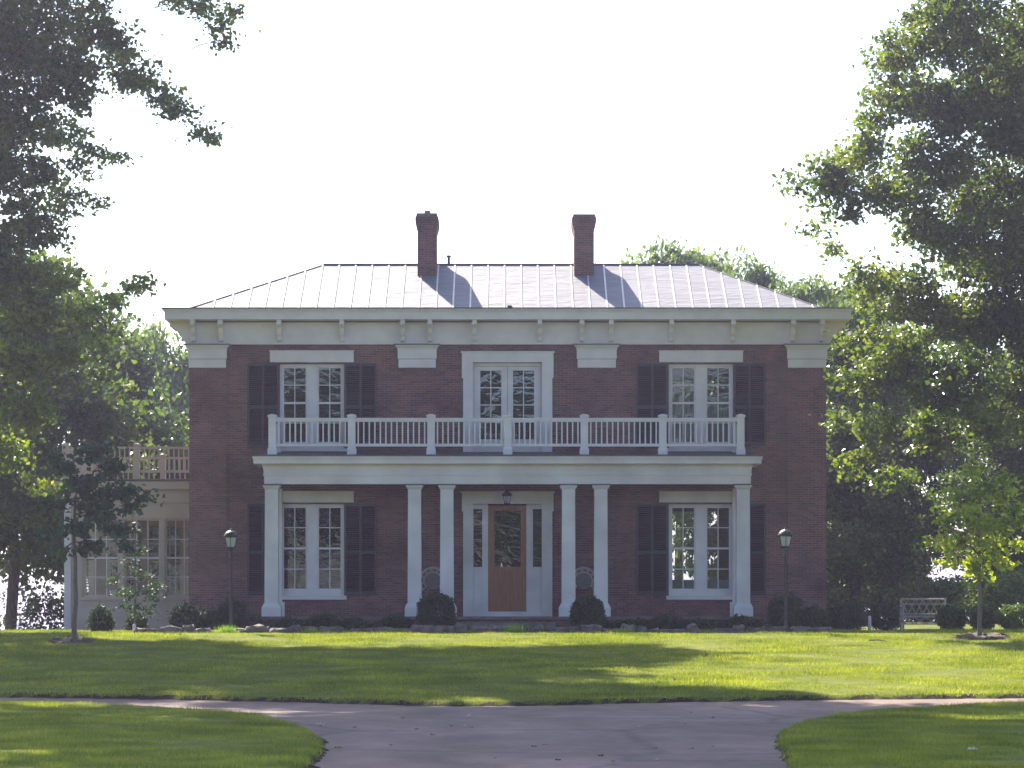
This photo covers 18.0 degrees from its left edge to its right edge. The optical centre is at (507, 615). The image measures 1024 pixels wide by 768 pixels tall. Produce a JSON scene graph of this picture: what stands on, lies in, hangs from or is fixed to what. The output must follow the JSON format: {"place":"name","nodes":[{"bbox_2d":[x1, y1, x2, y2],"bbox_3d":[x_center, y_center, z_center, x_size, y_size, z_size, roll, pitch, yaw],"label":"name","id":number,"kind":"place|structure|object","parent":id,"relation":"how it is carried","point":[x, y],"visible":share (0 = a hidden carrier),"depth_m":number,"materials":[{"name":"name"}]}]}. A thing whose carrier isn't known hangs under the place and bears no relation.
{"place":"outdoors","nodes":[
{"label":"outdoors","id":0,"kind":"place"},
{"bbox_2d":[0,620,933,629],"bbox_3d":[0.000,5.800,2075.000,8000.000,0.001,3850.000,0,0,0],"label":"water","id":1,"kind":"structure","parent":0,"point":[2,627],"depth_m":2153.02,"materials":[{"name":"grey liquid"}]},
{"bbox_2d":[0,698,1023,767],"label":"driveway","id":2,"kind":"structure","parent":0,"point":[738,734],"depth_m":42.91,"materials":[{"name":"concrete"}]},
{"bbox_2d":[0,621,1023,767],"bbox_3d":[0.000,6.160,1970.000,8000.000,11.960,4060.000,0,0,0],"label":"lawn","id":3,"kind":"structure","parent":0,"point":[524,702],"depth_m":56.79,"materials":[{"name":"green plant"}]},
{"bbox_2d":[0,553,37,629],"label":"shrub","id":4,"kind":"object","parent":3,"relation":"on","point":[3,599],"visible":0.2,"depth_m":96.07,"materials":[{"name":"green plant"}]},
{"bbox_2d":[8,574,63,629],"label":"shrub","id":5,"kind":"object","parent":3,"relation":"on","point":[38,606],"visible":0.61,"depth_m":83.76,"materials":[{"name":"green plant"}]},
{"bbox_2d":[46,635,95,643],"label":"mulch ring","id":6,"kind":"object","parent":3,"relation":"on","point":[67,639],"visible":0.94,"depth_m":67.55,"materials":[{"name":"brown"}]},
{"bbox_2d":[0,246,141,536],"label":"broadleaf tree","id":7,"kind":"object","parent":3,"relation":"on","point":[22,501],"visible":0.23,"depth_m":87.40,"materials":[{"name":"green plant"}]},
{"bbox_2d":[0,326,172,629],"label":"broadleaf tree","id":8,"kind":"object","parent":3,"relation":"on","point":[97,411],"visible":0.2,"depth_m":93.17,"materials":[{"name":"green plant"}]},
{"bbox_2d":[22,438,164,638],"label":"oak sapling","id":9,"kind":"object","parent":3,"relation":"on","point":[98,506],"visible":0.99,"depth_m":67.87,"materials":[{"name":"green plant"}]},
{"bbox_2d":[0,324,188,595],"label":"broadleaf tree","id":10,"kind":"object","parent":3,"relation":"on","point":[142,378],"visible":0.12,"depth_m":100.53,"materials":[{"name":"green plant"}]},
{"bbox_2d":[84,602,117,631],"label":"shrub","id":11,"kind":"object","parent":3,"relation":"on","point":[94,623],"visible":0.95,"depth_m":73.24,"materials":[{"name":"green plant"}]},
{"bbox_2d":[51,418,188,628],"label":"evergreen tree","id":12,"kind":"object","parent":3,"relation":"on","point":[154,548],"visible":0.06,"depth_m":98.47,"materials":[{"name":"green plant"}]},
{"bbox_2d":[55,313,188,592],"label":"broadleaf tree","id":13,"kind":"object","parent":3,"relation":"on","point":[178,389],"visible":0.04,"depth_m":112.65,"materials":[{"name":"green plant"}]},
{"bbox_2d":[0,0,260,501],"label":"oak tree","id":14,"kind":"object","parent":3,"relation":"on","point":[28,50],"visible":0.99,"depth_m":72.83,"materials":[{"name":"green plant"}]},
{"bbox_2d":[105,506,166,623],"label":"young tree","id":15,"kind":"object","parent":3,"relation":"on","point":[131,594],"visible":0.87,"depth_m":73.26,"materials":[{"name":"green plant"}]},
{"bbox_2d":[122,611,149,630],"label":"shrub","id":16,"kind":"object","parent":3,"relation":"on","point":[141,621],"visible":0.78,"depth_m":74.86,"materials":[{"name":"green plant"}]},
{"bbox_2d":[133,628,156,632],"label":"edging stone","id":17,"kind":"object","parent":3,"relation":"on","point":[141,630],"visible":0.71,"depth_m":71.72,"materials":[{"name":"stone"}]},
{"bbox_2d":[156,625,181,632],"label":"edging stone","id":18,"kind":"object","parent":3,"relation":"on","point":[172,629],"visible":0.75,"depth_m":71.77,"materials":[{"name":"stone"}]},
{"bbox_2d":[182,624,195,632],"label":"edging stone","id":19,"kind":"object","parent":3,"relation":"on","point":[190,628],"visible":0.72,"depth_m":71.78,"materials":[{"name":"stone"}]},
{"bbox_2d":[195,628,211,632],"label":"edging stone","id":20,"kind":"object","parent":3,"relation":"on","point":[198,630],"visible":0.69,"depth_m":71.70,"materials":[{"name":"stone"}]},
{"bbox_2d":[213,625,242,632],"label":"weed tuft","id":21,"kind":"object","parent":3,"relation":"on","point":[226,630],"visible":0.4,"depth_m":71.57,"materials":[{"name":"green plant"}]},
{"bbox_2d":[223,529,238,627],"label":"lamp post","id":22,"kind":"object","parent":3,"relation":"on","point":[230,535],"visible":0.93,"depth_m":72.26,"materials":[{"name":"black metal"}]},
{"bbox_2d":[230,628,245,632],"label":"edging stone","id":23,"kind":"object","parent":3,"relation":"on","point":[236,629],"visible":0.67,"depth_m":71.85,"materials":[{"name":"stone"}]},
{"bbox_2d":[245,624,269,632],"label":"edging stone","id":24,"kind":"object","parent":3,"relation":"on","point":[257,628],"visible":0.75,"depth_m":71.84,"materials":[{"name":"stone"}]},
{"bbox_2d":[269,627,288,632],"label":"edging stone","id":25,"kind":"object","parent":3,"relation":"on","point":[279,630],"visible":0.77,"depth_m":71.77,"materials":[{"name":"stone"}]},
{"bbox_2d":[288,624,300,632],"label":"edging stone","id":26,"kind":"object","parent":3,"relation":"on","point":[294,628],"visible":0.74,"depth_m":71.89,"materials":[{"name":"stone"}]},
{"bbox_2d":[301,626,317,631],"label":"edging stone","id":27,"kind":"object","parent":3,"relation":"on","point":[305,627],"visible":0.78,"depth_m":71.77,"materials":[{"name":"stone"}]},
{"bbox_2d":[297,627,323,632],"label":"weed tuft","id":28,"kind":"object","parent":3,"relation":"on","point":[307,630],"visible":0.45,"depth_m":71.57,"materials":[{"name":"green plant"}]},
{"bbox_2d":[317,626,343,632],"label":"edging stone","id":29,"kind":"object","parent":3,"relation":"on","point":[334,628],"visible":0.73,"depth_m":71.79,"materials":[{"name":"stone"}]},
{"bbox_2d":[350,628,373,632],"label":"edging stone","id":30,"kind":"object","parent":3,"relation":"on","point":[360,629],"visible":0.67,"depth_m":71.70,"materials":[{"name":"stone"}]},
{"bbox_2d":[373,626,394,632],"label":"edging stone","id":31,"kind":"object","parent":3,"relation":"on","point":[381,629],"visible":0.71,"depth_m":71.70,"materials":[{"name":"stone"}]},
{"bbox_2d":[387,627,405,632],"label":"weed tuft","id":32,"kind":"object","parent":3,"relation":"on","point":[396,631],"visible":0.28,"depth_m":71.55,"materials":[{"name":"green plant"}]},
{"bbox_2d":[410,625,433,632],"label":"edging stone","id":33,"kind":"object","parent":3,"relation":"on","point":[422,628],"visible":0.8,"depth_m":71.63,"materials":[{"name":"stone"}]},
{"bbox_2d":[415,590,457,626],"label":"round bush","id":34,"kind":"object","parent":3,"relation":"on","point":[425,608],"visible":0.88,"depth_m":76.33,"materials":[{"name":"green plant"}]},
{"bbox_2d":[433,625,455,632],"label":"edging stone","id":35,"kind":"object","parent":3,"relation":"on","point":[444,629],"visible":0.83,"depth_m":71.61,"materials":[{"name":"stone"}]},
{"bbox_2d":[52,210,853,630],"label":"brick house","id":36,"kind":"structure","parent":3,"relation":"on","point":[370,442],"depth_m":79.97,"materials":[{"name":"brick"}]},
{"bbox_2d":[80,517,120,599],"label":"window","id":37,"kind":"structure","parent":36,"relation":"in","point":[82,560],"depth_m":82.04,"materials":[{"name":"beige paint"}]},
{"bbox_2d":[108,524,142,594],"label":"window","id":38,"kind":"structure","parent":36,"relation":"in","point":[141,525],"depth_m":87.27,"materials":[{"name":"beige paint"}]},
{"bbox_2d":[121,517,162,599],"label":"window","id":39,"kind":"structure","parent":36,"relation":"in","point":[160,519],"depth_m":82.04,"materials":[{"name":"beige paint"}]},
{"bbox_2d":[148,524,181,594],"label":"window","id":40,"kind":"structure","parent":36,"relation":"in","point":[169,525],"depth_m":87.27,"materials":[{"name":"beige paint"}]},
{"bbox_2d":[163,517,188,599],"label":"window","id":41,"kind":"structure","parent":36,"relation":"in","point":[167,597],"depth_m":82.04,"materials":[{"name":"beige paint"}]},
{"bbox_2d":[185,524,188,594],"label":"window","id":42,"kind":"structure","parent":36,"relation":"in","point":[186,525],"depth_m":87.27,"materials":[{"name":"beige paint"}]},
{"bbox_2d":[280,364,346,451],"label":"window","id":43,"kind":"structure","parent":36,"relation":"in","point":[312,385],"depth_m":80.10,"materials":[{"name":"white paint"}]},
{"bbox_2d":[282,504,346,599],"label":"window","id":44,"kind":"structure","parent":36,"relation":"in","point":[312,591],"depth_m":80.10,"materials":[{"name":"white paint"}]},
{"bbox_2d":[422,567,439,604],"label":"wicker chair","id":45,"kind":"object","parent":36,"relation":"on","point":[431,580],"visible":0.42,"depth_m":79.56,"materials":[{"name":"white wicker"}]},
{"bbox_2d":[475,367,506,451],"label":"balcony door","id":46,"kind":"structure","parent":36,"relation":"in","point":[503,370],"depth_m":80.14,"materials":[{"name":"white paint"}]},
{"bbox_2d":[502,490,511,504],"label":"hanging lantern","id":47,"kind":"object","parent":36,"relation":"hanging from","point":[506,494],"visible":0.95,"depth_m":79.18,"materials":[{"name":"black glass"}]},
{"bbox_2d":[488,506,525,614],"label":"front door","id":48,"kind":"structure","parent":36,"relation":"in","point":[506,585],"depth_m":80.10,"materials":[{"name":"brown wood"}]},
{"bbox_2d":[508,367,539,451],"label":"balcony door","id":49,"kind":"structure","parent":36,"relation":"in","point":[536,370],"depth_m":80.14,"materials":[{"name":"white paint"}]},
{"bbox_2d":[575,567,593,598],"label":"wicker chair","id":50,"kind":"object","parent":36,"relation":"on","point":[583,579],"visible":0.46,"depth_m":79.56,"materials":[{"name":"white wicker"}]},
{"bbox_2d":[666,504,731,599],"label":"window","id":51,"kind":"structure","parent":36,"relation":"in","point":[700,591],"depth_m":80.10,"materials":[{"name":"white paint"}]},
{"bbox_2d":[667,364,732,451],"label":"window","id":52,"kind":"structure","parent":36,"relation":"in","point":[700,385],"depth_m":80.10,"materials":[{"name":"white paint"}]},
{"bbox_2d":[455,623,468,631],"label":"edging stone","id":53,"kind":"object","parent":3,"relation":"on","point":[458,627],"visible":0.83,"depth_m":71.67,"materials":[{"name":"stone"}]},
{"bbox_2d":[456,628,476,633],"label":"weed tuft","id":54,"kind":"object","parent":3,"relation":"on","point":[465,631],"visible":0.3,"depth_m":71.55,"materials":[{"name":"green plant"}]},
{"bbox_2d":[468,626,491,632],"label":"edging stone","id":55,"kind":"object","parent":3,"relation":"on","point":[482,628],"visible":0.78,"depth_m":71.72,"materials":[{"name":"stone"}]},
{"bbox_2d":[490,624,511,632],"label":"edging stone","id":56,"kind":"object","parent":3,"relation":"on","point":[494,628],"visible":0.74,"depth_m":71.73,"materials":[{"name":"stone"}]},
{"bbox_2d":[499,623,529,632],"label":"weed tuft","id":57,"kind":"object","parent":3,"relation":"on","point":[514,629],"visible":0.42,"depth_m":71.55,"materials":[{"name":"green plant"}]},
{"bbox_2d":[533,625,543,632],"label":"edging stone","id":58,"kind":"object","parent":3,"relation":"on","point":[538,628],"visible":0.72,"depth_m":71.77,"materials":[{"name":"stone"}]},
{"bbox_2d":[544,626,568,632],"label":"edging stone","id":59,"kind":"object","parent":3,"relation":"on","point":[547,629],"visible":0.69,"depth_m":71.85,"materials":[{"name":"stone"}]},
{"bbox_2d":[568,626,579,632],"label":"edging stone","id":60,"kind":"object","parent":3,"relation":"on","point":[573,629],"visible":0.69,"depth_m":71.79,"materials":[{"name":"stone"}]},
{"bbox_2d":[580,624,601,632],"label":"edging stone","id":61,"kind":"object","parent":3,"relation":"on","point":[591,628],"visible":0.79,"depth_m":71.81,"materials":[{"name":"stone"}]},
{"bbox_2d":[602,628,618,632],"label":"edging stone","id":62,"kind":"object","parent":3,"relation":"on","point":[604,629],"visible":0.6,"depth_m":71.89,"materials":[{"name":"stone"}]},
{"bbox_2d":[610,628,633,632],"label":"weed tuft","id":63,"kind":"object","parent":3,"relation":"on","point":[623,630],"visible":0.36,"depth_m":71.56,"materials":[{"name":"green plant"}]},
{"bbox_2d":[621,623,636,631],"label":"edging stone","id":64,"kind":"object","parent":3,"relation":"on","point":[626,626],"visible":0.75,"depth_m":71.82,"materials":[{"name":"stone"}]},
{"bbox_2d":[636,625,646,632],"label":"edging stone","id":65,"kind":"object","parent":3,"relation":"on","point":[640,628],"visible":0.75,"depth_m":71.81,"materials":[{"name":"stone"}]},
{"bbox_2d":[647,628,659,632],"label":"edging stone","id":66,"kind":"object","parent":3,"relation":"on","point":[653,630],"visible":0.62,"depth_m":71.73,"materials":[{"name":"stone"}]},
{"bbox_2d":[595,234,741,579],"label":"broadleaf tree","id":67,"kind":"object","parent":3,"relation":"on","point":[694,256],"visible":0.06,"depth_m":111.26,"materials":[{"name":"green plant"}]},
{"bbox_2d":[660,629,686,632],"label":"edging stone","id":68,"kind":"object","parent":3,"relation":"on","point":[674,630],"visible":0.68,"depth_m":71.75,"materials":[{"name":"stone"}]},
{"bbox_2d":[686,623,698,632],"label":"edging stone","id":69,"kind":"object","parent":3,"relation":"on","point":[692,627],"visible":0.8,"depth_m":71.76,"materials":[{"name":"stone"}]},
{"bbox_2d":[714,628,732,632],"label":"edging stone","id":70,"kind":"object","parent":3,"relation":"on","point":[718,630],"visible":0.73,"depth_m":71.64,"materials":[{"name":"stone"}]},
{"bbox_2d":[672,244,795,579],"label":"broadleaf tree","id":71,"kind":"object","parent":3,"relation":"on","point":[758,275],"visible":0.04,"depth_m":107.59,"materials":[{"name":"green plant"}]},
{"bbox_2d":[732,624,744,632],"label":"edging stone","id":72,"kind":"object","parent":3,"relation":"on","point":[735,628],"visible":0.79,"depth_m":71.70,"materials":[{"name":"stone"}]},
{"bbox_2d":[745,627,761,632],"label":"edging stone","id":73,"kind":"object","parent":3,"relation":"on","point":[758,629],"visible":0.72,"depth_m":71.71,"materials":[{"name":"stone"}]},
{"bbox_2d":[761,625,790,632],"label":"edging stone","id":74,"kind":"object","parent":3,"relation":"on","point":[786,628],"visible":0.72,"depth_m":71.70,"materials":[{"name":"stone"}]},
{"bbox_2d":[778,528,792,625],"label":"lamp post","id":75,"kind":"object","parent":3,"relation":"on","point":[785,535],"visible":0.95,"depth_m":71.97,"materials":[{"name":"black metal"}]},
{"bbox_2d":[790,626,810,632],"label":"edging stone","id":76,"kind":"object","parent":3,"relation":"on","point":[797,629],"visible":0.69,"depth_m":71.66,"materials":[{"name":"stone"}]},
{"bbox_2d":[710,269,898,394],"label":"broadleaf tree","id":77,"kind":"object","parent":3,"relation":"on","point":[802,291],"visible":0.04,"depth_m":101.86,"materials":[{"name":"green plant"}]},
{"bbox_2d":[810,627,832,632],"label":"edging stone","id":78,"kind":"object","parent":3,"relation":"on","point":[824,629],"visible":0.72,"depth_m":71.65,"materials":[{"name":"stone"}]},
{"bbox_2d":[826,599,872,629],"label":"shrub","id":79,"kind":"object","parent":3,"relation":"on","point":[838,622],"visible":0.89,"depth_m":80.28,"materials":[{"name":"green plant"}]},
{"bbox_2d":[868,616,870,629],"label":"garden marker","id":80,"kind":"object","parent":3,"relation":"on","point":[869,622],"visible":0.79,"depth_m":79.97,"materials":[{"name":"white paint"}]},
{"bbox_2d":[826,300,938,624],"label":"evergreen tree","id":81,"kind":"object","parent":3,"relation":"on","point":[851,512],"visible":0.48,"depth_m":92.27,"materials":[{"name":"green plant"}]},
{"bbox_2d":[866,602,899,630],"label":"shrub","id":82,"kind":"object","parent":3,"relation":"on","point":[890,612],"visible":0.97,"depth_m":80.79,"materials":[{"name":"green plant"}]},
{"bbox_2d":[815,280,959,482],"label":"broadleaf tree","id":83,"kind":"object","parent":3,"relation":"on","point":[844,294],"depth_m":114.26,"materials":[{"name":"green plant"}]},
{"bbox_2d":[771,0,1023,497],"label":"oak tree","id":84,"kind":"object","parent":3,"relation":"on","point":[980,322],"visible":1,"depth_m":72.15,"materials":[{"name":"green plant"}]},
{"bbox_2d":[826,319,968,621],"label":"broadleaf tree","id":85,"kind":"object","parent":3,"relation":"on","point":[931,468],"visible":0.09,"depth_m":99.10,"materials":[{"name":"green plant"}]},
{"bbox_2d":[900,598,945,629],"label":"rustic bench","id":86,"kind":"object","parent":3,"relation":"on","point":[902,618],"visible":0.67,"depth_m":80.23,"materials":[{"name":"white wood"}]},
{"bbox_2d":[899,570,976,621],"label":"hedge shrub","id":87,"kind":"object","parent":3,"relation":"on","point":[948,589],"visible":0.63,"depth_m":89.54,"materials":[{"name":"green plant"}]},
{"bbox_2d":[934,602,969,629],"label":"clipped bush","id":88,"kind":"object","parent":3,"relation":"on","point":[960,619],"visible":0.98,"depth_m":77.80,"materials":[{"name":"green plant"}]},
{"bbox_2d":[918,354,1023,621],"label":"evergreen tree","id":89,"kind":"object","parent":3,"relation":"on","point":[1012,460],"visible":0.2,"depth_m":92.19,"materials":[{"name":"green plant"}]},
{"bbox_2d":[922,456,1023,635],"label":"oak sapling","id":90,"kind":"object","parent":3,"relation":"on","point":[989,544],"visible":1,"depth_m":69.32,"materials":[{"name":"green plant"}]},
{"bbox_2d":[934,348,1020,606],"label":"broadleaf tree","id":91,"kind":"object","parent":3,"relation":"on","point":[959,461],"visible":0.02,"depth_m":96.63,"materials":[{"name":"green plant"}]},
{"bbox_2d":[955,632,1009,639],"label":"mulch ring","id":92,"kind":"object","parent":3,"relation":"on","point":[989,636],"visible":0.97,"depth_m":69.09,"materials":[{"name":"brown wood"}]},
{"bbox_2d":[968,602,997,628],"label":"clipped bush","id":93,"kind":"object","parent":3,"relation":"on","point":[988,618],"visible":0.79,"depth_m":77.83,"materials":[{"name":"green plant"}]},
{"bbox_2d":[957,566,1023,622],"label":"hedge shrub","id":94,"kind":"object","parent":3,"relation":"on","point":[1002,587],"visible":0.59,"depth_m":85.46,"materials":[{"name":"green plant"}]},
{"bbox_2d":[996,603,1023,629],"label":"clipped bush","id":95,"kind":"object","parent":3,"relation":"on","point":[1003,618],"visible":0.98,"depth_m":77.76,"materials":[{"name":"green plant"}]},
{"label":"planting bed","id":96,"kind":"structure","parent":3,"relation":"on","visible":0},
{"bbox_2d":[166,600,204,627],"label":"shrub","id":97,"kind":"object","parent":96,"relation":"on","point":[182,612],"visible":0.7,"depth_m":77.24,"materials":[{"name":"green plant"}]},
{"bbox_2d":[196,605,224,629],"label":"shrub","id":98,"kind":"object","parent":96,"relation":"on","point":[213,616],"visible":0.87,"depth_m":77.63,"materials":[{"name":"green plant"}]},
{"bbox_2d":[217,596,249,628],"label":"shrub","id":99,"kind":"object","parent":96,"relation":"on","point":[239,621],"visible":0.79,"depth_m":78.02,"materials":[{"name":"green plant"}]},
{"bbox_2d":[248,612,411,630],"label":"ground cover","id":100,"kind":"object","parent":96,"relation":"on","point":[327,620],"visible":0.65,"depth_m":77.28,"materials":[{"name":"green plant"}]},
{"bbox_2d":[568,595,606,626],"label":"round bush","id":101,"kind":"object","parent":96,"relation":"on","point":[594,609],"visible":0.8,"depth_m":76.36,"materials":[{"name":"green plant"}]},
{"bbox_2d":[602,612,763,629],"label":"ground cover","id":102,"kind":"object","parent":96,"relation":"on","point":[669,621],"visible":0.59,"depth_m":77.28,"materials":[{"name":"green plant"}]},
{"bbox_2d":[766,590,805,627],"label":"shrub","id":103,"kind":"object","parent":96,"relation":"on","point":[794,614],"visible":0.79,"depth_m":77.80,"materials":[{"name":"green plant"}]},
{"bbox_2d":[799,603,832,627],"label":"shrub","id":104,"kind":"object","parent":96,"relation":"on","point":[820,617],"visible":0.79,"depth_m":78.17,"materials":[{"name":"green plant"}]},
{"bbox_2d":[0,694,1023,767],"bbox_3d":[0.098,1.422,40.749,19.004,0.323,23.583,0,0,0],"label":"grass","id":105,"kind":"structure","parent":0,"point":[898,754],"depth_m":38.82,"materials":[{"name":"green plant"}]},
{"bbox_2d":[0,0,1023,619],"label":"sky","id":106,"kind":"structure","parent":0,"point":[506,121],"materials":[{"name":"white"}]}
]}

